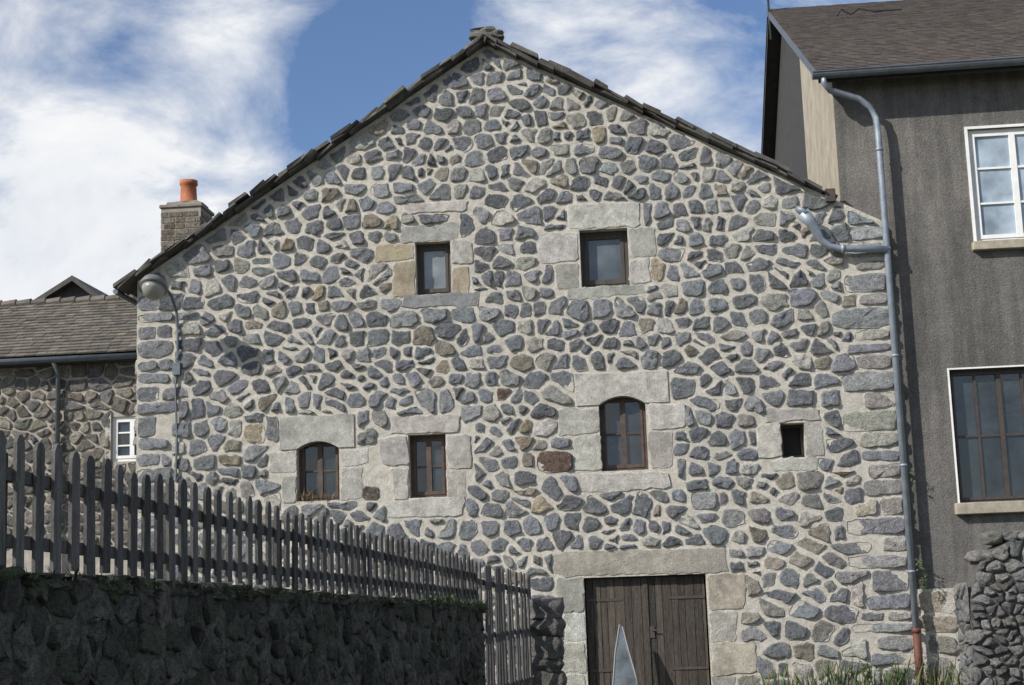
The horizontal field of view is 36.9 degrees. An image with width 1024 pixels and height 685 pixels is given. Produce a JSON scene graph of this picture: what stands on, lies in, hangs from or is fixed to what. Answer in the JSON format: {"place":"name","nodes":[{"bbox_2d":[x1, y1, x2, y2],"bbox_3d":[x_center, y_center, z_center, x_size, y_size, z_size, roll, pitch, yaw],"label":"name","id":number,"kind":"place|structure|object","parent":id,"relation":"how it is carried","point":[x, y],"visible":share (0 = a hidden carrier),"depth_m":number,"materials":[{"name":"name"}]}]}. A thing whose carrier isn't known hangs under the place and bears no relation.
{"place":"outdoors","nodes":[
{"label":"outdoors","id":0,"kind":"place"},
{"bbox_2d":[0,362,136,543],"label":"rubble stones","id":1,"kind":"object","parent":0,"point":[119,405],"visible":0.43,"depth_m":30.47,"materials":[{"name":"grey stone"}]},
{"bbox_2d":[36,276,108,298],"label":"distant house","id":2,"kind":"structure","parent":0,"point":[70,286],"depth_m":41.84,"materials":[{"name":"stone"}]},
{"bbox_2d":[0,0,897,300],"label":"sky","id":3,"kind":"structure","parent":0,"point":[106,106],"materials":[{"name":"blue"}]},
{"bbox_2d":[612,625,637,684],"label":"leaning board","id":4,"kind":"object","parent":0,"point":[624,673],"visible":1,"depth_m":25.84,"materials":[{"name":"grey metal"}]},
{"bbox_2d":[800,60,839,201],"bbox_3d":[6.149,-0.185,29.442,0.001,13.620,4.850,-3,-9,5],"label":"flank render","id":5,"kind":"object","parent":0,"point":[820,135],"depth_m":29.98,"materials":[{"name":"beige paint"}]},
{"bbox_2d":[759,654,962,684],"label":"grass weeds","id":6,"kind":"object","parent":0,"point":[867,675],"depth_m":25.49,"materials":[{"name":"green plant"}]},
{"bbox_2d":[761,0,1023,153],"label":"roof tiles","id":7,"kind":"object","parent":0,"point":[823,37],"visible":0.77,"depth_m":31.03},
{"bbox_2d":[837,8,901,15],"bbox_3d":[7.810,-7.268,33.625,1.417,0.228,0.237,-3,-9,5],"label":"roof cable","id":8,"kind":"object","parent":7,"relation":"on","point":[867,10],"visible":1,"depth_m":33.61,"materials":[{"name":"black rubber"}]},
{"bbox_2d":[917,588,961,684],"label":"plinth mortar","id":9,"kind":"object","parent":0,"point":[949,607],"visible":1,"depth_m":26.01,"materials":[{"name":"beige concrete"}]},
{"label":"ground","id":10,"kind":"structure","parent":0,"visible":0},
{"bbox_2d":[0,363,136,574],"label":"wall mortar","id":11,"kind":"object","parent":10,"relation":"on","point":[28,555],"depth_m":30.45,"materials":[{"name":"beige concrete"}]},
{"bbox_2d":[0,353,136,443],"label":"gutter and downpipe","id":12,"kind":"object","parent":11,"relation":"attached to","point":[55,359],"visible":0.6,"depth_m":30.29,"materials":[{"name":"metal"}]},
{"bbox_2d":[0,359,136,367],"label":"soffit","id":13,"kind":"structure","parent":11,"relation":"on","point":[65,363],"depth_m":30.47,"materials":[{"name":"black wood"}]},
{"bbox_2d":[0,294,136,358],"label":"roof tiles","id":14,"kind":"object","parent":11,"relation":"on","point":[70,326],"visible":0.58,"depth_m":32.23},
{"bbox_2d":[105,412,110,459],"bbox_3d":[-7.973,1.919,30.361,0.110,1.090,0.090,-3,-9,5],"label":"window jamb","id":15,"kind":"object","parent":11,"relation":"on","point":[107,429],"depth_m":30.33,"materials":[{"name":"stone"}]},
{"bbox_2d":[112,416,135,461],"bbox_3d":[-7.503,1.908,30.392,0.800,0.890,0.085,-3,-9,5],"label":"frame","id":16,"kind":"object","parent":11,"relation":"on","point":[132,455],"visible":0.57,"depth_m":30.37,"materials":[{"name":"white paint"}]},
{"bbox_2d":[118,422,136,455],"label":"panes","id":17,"kind":"object","parent":16,"relation":"attached to","point":[123,439],"visible":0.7,"depth_m":30.41,"materials":[{"name":"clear glass"}]},
{"bbox_2d":[133,303,136,472],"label":"flank stones","id":18,"kind":"object","parent":10,"relation":"on","point":[135,431],"visible":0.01,"depth_m":27.84,"materials":[{"name":"grey stone"}]},
{"bbox_2d":[0,577,484,684],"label":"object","id":19,"kind":"object","parent":10,"relation":"on","point":[8,666],"visible":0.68,"depth_m":10.79,"materials":[{"name":"black stone"}]},
{"bbox_2d":[0,430,477,603],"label":"picket fence","id":20,"kind":"object","parent":19,"relation":"on","point":[164,558],"visible":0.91,"depth_m":10.67,"materials":[{"name":"grey wood"}]},
{"bbox_2d":[0,567,490,684],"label":"stones","id":21,"kind":"object","parent":19,"relation":"on","point":[142,605],"visible":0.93,"depth_m":10.97,"materials":[{"name":"grey stone"}]},
{"bbox_2d":[10,563,488,609],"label":"wall top grass","id":22,"kind":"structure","parent":19,"relation":"on","point":[308,594],"depth_m":11.76,"materials":[{"name":"green plant"}]},
{"bbox_2d":[136,49,915,684],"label":"rubble stones","id":23,"kind":"object","parent":10,"relation":"on","point":[872,319],"visible":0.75,"depth_m":27.29,"materials":[{"name":"grey stone"}]},
{"bbox_2d":[139,274,181,479],"bbox_3d":[-6.226,0.614,27.191,0.490,3.560,1.315,-3,-9,5],"label":"street lamp","id":24,"kind":"object","parent":23,"relation":"on","point":[153,287],"visible":1,"depth_m":27.24,"materials":[{"name":"metal"}]},
{"bbox_2d":[825,188,835,202],"bbox_3d":[5.635,-2.599,27.204,0.180,0.240,0.120,-3,-9,5],"label":"junction box","id":25,"kind":"object","parent":23,"relation":"on","point":[830,194],"visible":1,"depth_m":27.15,"materials":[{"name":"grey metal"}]},
{"bbox_2d":[136,45,915,684],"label":"rubble wall mortar","id":26,"kind":"object","parent":10,"relation":"on","point":[376,473],"visible":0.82,"depth_m":27.30,"materials":[{"name":"beige concrete"}]},
{"bbox_2d":[113,289,136,305],"bbox_3d":[-7.142,-0.734,29.337,0.100,0.095,2.500,-3,-9,5],"label":"eave gutter","id":27,"kind":"object","parent":26,"relation":"on","point":[124,296],"visible":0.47,"depth_m":28.53,"materials":[{"name":"metal"}]},
{"bbox_2d":[298,488,334,500],"bbox_3d":[-3.524,2.691,27.322,0.787,0.260,0.319,-3,-9,5],"label":"dried window plant","id":28,"kind":"object","parent":26,"relation":"on","point":[303,496],"visible":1,"depth_m":27.27,"materials":[{"name":"brown plant"}]},
{"bbox_2d":[299,442,339,500],"bbox_3d":[-3.432,2.307,27.561,0.770,1.090,0.085,-3,-9,5],"label":"frame","id":29,"kind":"object","parent":26,"relation":"on","point":[302,472],"visible":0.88,"depth_m":27.53,"materials":[{"name":"brown wood"}]},
{"bbox_2d":[305,446,335,494],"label":"panes","id":30,"kind":"object","parent":29,"relation":"attached to","point":[311,463],"visible":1,"depth_m":27.57,"materials":[{"name":"clear glass"}]},
{"bbox_2d":[410,435,446,497],"bbox_3d":[-1.472,2.215,27.391,0.670,1.120,0.085,-3,-9,5],"label":"frame","id":31,"kind":"object","parent":26,"relation":"on","point":[428,439],"visible":0.95,"depth_m":27.36,"materials":[{"name":"brown wood"}]},
{"bbox_2d":[416,441,442,491],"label":"panes","id":32,"kind":"object","parent":31,"relation":"attached to","point":[436,471],"visible":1,"depth_m":27.40,"materials":[{"name":"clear glass"}]},
{"bbox_2d":[417,243,450,294],"bbox_3d":[-1.403,-1.312,27.941,0.640,0.970,0.085,-3,-9,5],"label":"frame","id":33,"kind":"object","parent":26,"relation":"on","point":[421,250],"visible":0.94,"depth_m":27.92,"materials":[{"name":"brown wood"}]},
{"bbox_2d":[424,250,445,288],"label":"panes","id":34,"kind":"object","parent":33,"relation":"attached to","point":[434,271],"visible":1,"depth_m":27.95,"materials":[{"name":"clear glass"}]},
{"bbox_2d":[113,26,821,295],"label":"verge slabs","id":35,"kind":"structure","parent":26,"relation":"on","point":[490,36],"depth_m":28.02,"materials":[{"name":"stone"}]},
{"bbox_2d":[131,55,837,296],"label":"slab roof","id":36,"kind":"structure","parent":26,"relation":"on","point":[134,293],"depth_m":28.15,"materials":[{"name":"stone"}]},
{"bbox_2d":[159,179,214,250],"bbox_3d":[-7.190,-1.809,33.995,0.970,3.640,0.980,-3,-9,5],"label":"chimney","id":37,"kind":"object","parent":36,"relation":"on","point":[187,213],"visible":0.22,"depth_m":33.70,"materials":[{"name":"stone"}]},
{"bbox_2d":[580,230,629,286],"bbox_3d":[1.673,-1.480,27.698,0.860,1.050,0.085,-3,-9,5],"label":"window","id":38,"kind":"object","parent":26,"relation":"on","point":[604,258],"depth_m":27.69,"materials":[{"name":"brown wood"}]},
{"bbox_2d":[599,398,647,470],"bbox_3d":[1.971,1.616,27.164,0.820,1.330,0.085,-3,-9,5],"label":"frame","id":39,"kind":"object","parent":26,"relation":"on","point":[624,465],"visible":0.89,"depth_m":27.12,"materials":[{"name":"brown wood"}]},
{"bbox_2d":[605,402,641,464],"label":"panes","id":40,"kind":"object","parent":39,"relation":"attached to","point":[633,441],"visible":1,"depth_m":27.17,"materials":[{"name":"clear glass"}]},
{"bbox_2d":[584,574,709,684],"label":"planks","id":41,"kind":"object","parent":26,"relation":"on","point":[647,596],"visible":0.96,"depth_m":26.51,"materials":[{"name":"brown wood"}]},
{"bbox_2d":[587,595,708,671],"bbox_3d":[2.329,5.017,26.451,2.040,1.245,0.087,-3,-9,5],"label":"ironwork","id":42,"kind":"object","parent":41,"relation":"attached to","point":[652,631],"visible":0.96,"depth_m":26.48,"materials":[{"name":"brown metal"}]},
{"bbox_2d":[780,424,804,457],"bbox_3d":[4.910,1.749,26.966,0.410,0.600,0.085,-3,-9,5],"label":"opening","id":43,"kind":"object","parent":26,"relation":"on","point":[792,441],"visible":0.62,"depth_m":26.96,"materials":[{"name":"black"}]},
{"bbox_2d":[268,200,824,684],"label":"dressed stones","id":44,"kind":"object","parent":10,"relation":"on","point":[724,590],"visible":0.99,"depth_m":27.04,"materials":[{"name":"stone"}]},
{"bbox_2d":[526,598,567,684],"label":"stone gatepost","id":45,"kind":"object","parent":10,"relation":"on","point":[547,622],"visible":0.9,"depth_m":22.73,"materials":[{"name":"grey stone"}]},
{"bbox_2d":[474,562,532,684],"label":"picket gate","id":46,"kind":"structure","parent":45,"relation":"attached to","point":[504,669],"depth_m":21.05,"materials":[{"name":"grey wood"}]},
{"bbox_2d":[585,577,710,684],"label":"interior","id":47,"kind":"object","parent":10,"relation":"on","point":[656,628],"visible":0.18,"depth_m":26.75,"materials":[{"name":"black"}]},
{"bbox_2d":[820,77,919,627],"bbox_3d":[6.150,0.064,26.552,1.116,9.680,0.183,0,-10,-13],"label":"downpipe","id":48,"kind":"object","parent":10,"relation":"on","point":[903,464],"visible":1,"depth_m":26.60,"materials":[{"name":"metal"}]},
{"bbox_2d":[795,206,887,252],"bbox_3d":[5.770,-1.980,26.954,1.583,0.887,0.283,-1,-9,-4],"label":"roof drain elbow","id":49,"kind":"object","parent":48,"relation":"attached to","point":[806,217],"visible":1,"depth_m":26.87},
{"bbox_2d":[907,468,914,481],"bbox_3d":[6.814,2.271,26.260,0.130,0.255,0.124,-3,-9,5],"label":"fern plant","id":50,"kind":"object","parent":48,"relation":"attached to","point":[910,475],"visible":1,"depth_m":26.24,"materials":[{"name":"green plant"}]},
{"bbox_2d":[911,628,923,684],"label":"downpipe shoe","id":51,"kind":"object","parent":48,"relation":"attached to","point":[915,632],"visible":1,"depth_m":25.73,"materials":[{"name":"ceramic"}]},
{"bbox_2d":[916,559,929,589],"bbox_3d":[6.929,3.917,25.953,0.199,0.541,0.152,-3,-9,5],"label":"fern plant","id":52,"kind":"object","parent":48,"relation":"attached to","point":[927,588],"visible":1,"depth_m":25.94,"materials":[{"name":"green plant"}]},
{"bbox_2d":[832,70,1023,588],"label":"front render","id":53,"kind":"object","parent":10,"relation":"on","point":[958,302],"visible":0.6,"depth_m":27.01,"materials":[{"name":"grey paint"}]},
{"bbox_2d":[775,35,807,178],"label":"flank cladding","id":54,"kind":"structure","parent":53,"relation":"attached to","point":[790,149],"depth_m":35.27,"materials":[{"name":"grey wood"}]},
{"bbox_2d":[762,20,1023,159],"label":"roof boarding","id":55,"kind":"object","parent":53,"relation":"on","point":[773,50],"visible":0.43,"depth_m":37.32,"materials":[{"name":"black wood"}]},
{"bbox_2d":[767,0,771,39],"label":"antenna mast","id":56,"kind":"object","parent":55,"relation":"attached to","point":[770,31],"visible":1,"depth_m":35.74,"materials":[{"name":"grey metal"}]},
{"bbox_2d":[766,9,815,73],"bbox_3d":[5.723,-6.284,31.808,0.045,4.612,8.400,-3,-9,5],"label":"verge flashing","id":57,"kind":"object","parent":55,"relation":"attached to","point":[802,57],"visible":0.86,"depth_m":31.00,"materials":[{"name":"metal"}]},
{"bbox_2d":[812,56,1023,79],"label":"gutter","id":58,"kind":"object","parent":55,"relation":"attached to","point":[921,67],"visible":1,"depth_m":26.99,"materials":[{"name":"metal"}]},
{"bbox_2d":[947,123,1023,502],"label":"window trim","id":59,"kind":"structure","parent":53,"relation":"attached to","point":[970,178],"depth_m":27.09,"materials":[{"name":"white paint"}]},
{"bbox_2d":[949,368,1023,502],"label":"frame","id":60,"kind":"object","parent":53,"relation":"on","point":[1002,434],"visible":0.95,"depth_m":26.66,"materials":[{"name":"brown wood"}]},
{"bbox_2d":[953,373,1023,497],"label":"panes","id":61,"kind":"object","parent":60,"relation":"attached to","point":[988,424],"visible":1,"depth_m":26.68,"materials":[{"name":"clear glass"}]},
{"bbox_2d":[954,238,1023,514],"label":"sills","id":62,"kind":"structure","parent":53,"relation":"attached to","point":[995,507],"depth_m":26.17,"materials":[{"name":"stone"}]},
{"bbox_2d":[967,127,1023,240],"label":"white casement","id":63,"kind":"object","parent":53,"relation":"attached to","point":[997,164],"visible":0.98,"depth_m":27.27,"materials":[{"name":"paint"}]},
{"bbox_2d":[917,591,960,683],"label":"plinth stones","id":64,"kind":"object","parent":10,"relation":"on","point":[932,601],"visible":0.2,"depth_m":25.99,"materials":[{"name":"grey stone"}]},
{"bbox_2d":[954,531,1023,684],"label":"stones","id":65,"kind":"object","parent":10,"relation":"on","point":[970,672],"visible":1,"depth_m":18.93,"materials":[{"name":"grey stone"}]},
{"bbox_2d":[963,540,1023,684],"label":"stone wall","id":66,"kind":"structure","parent":10,"relation":"on","point":[971,580],"depth_m":18.95,"materials":[{"name":"grey stone"}]}
]}

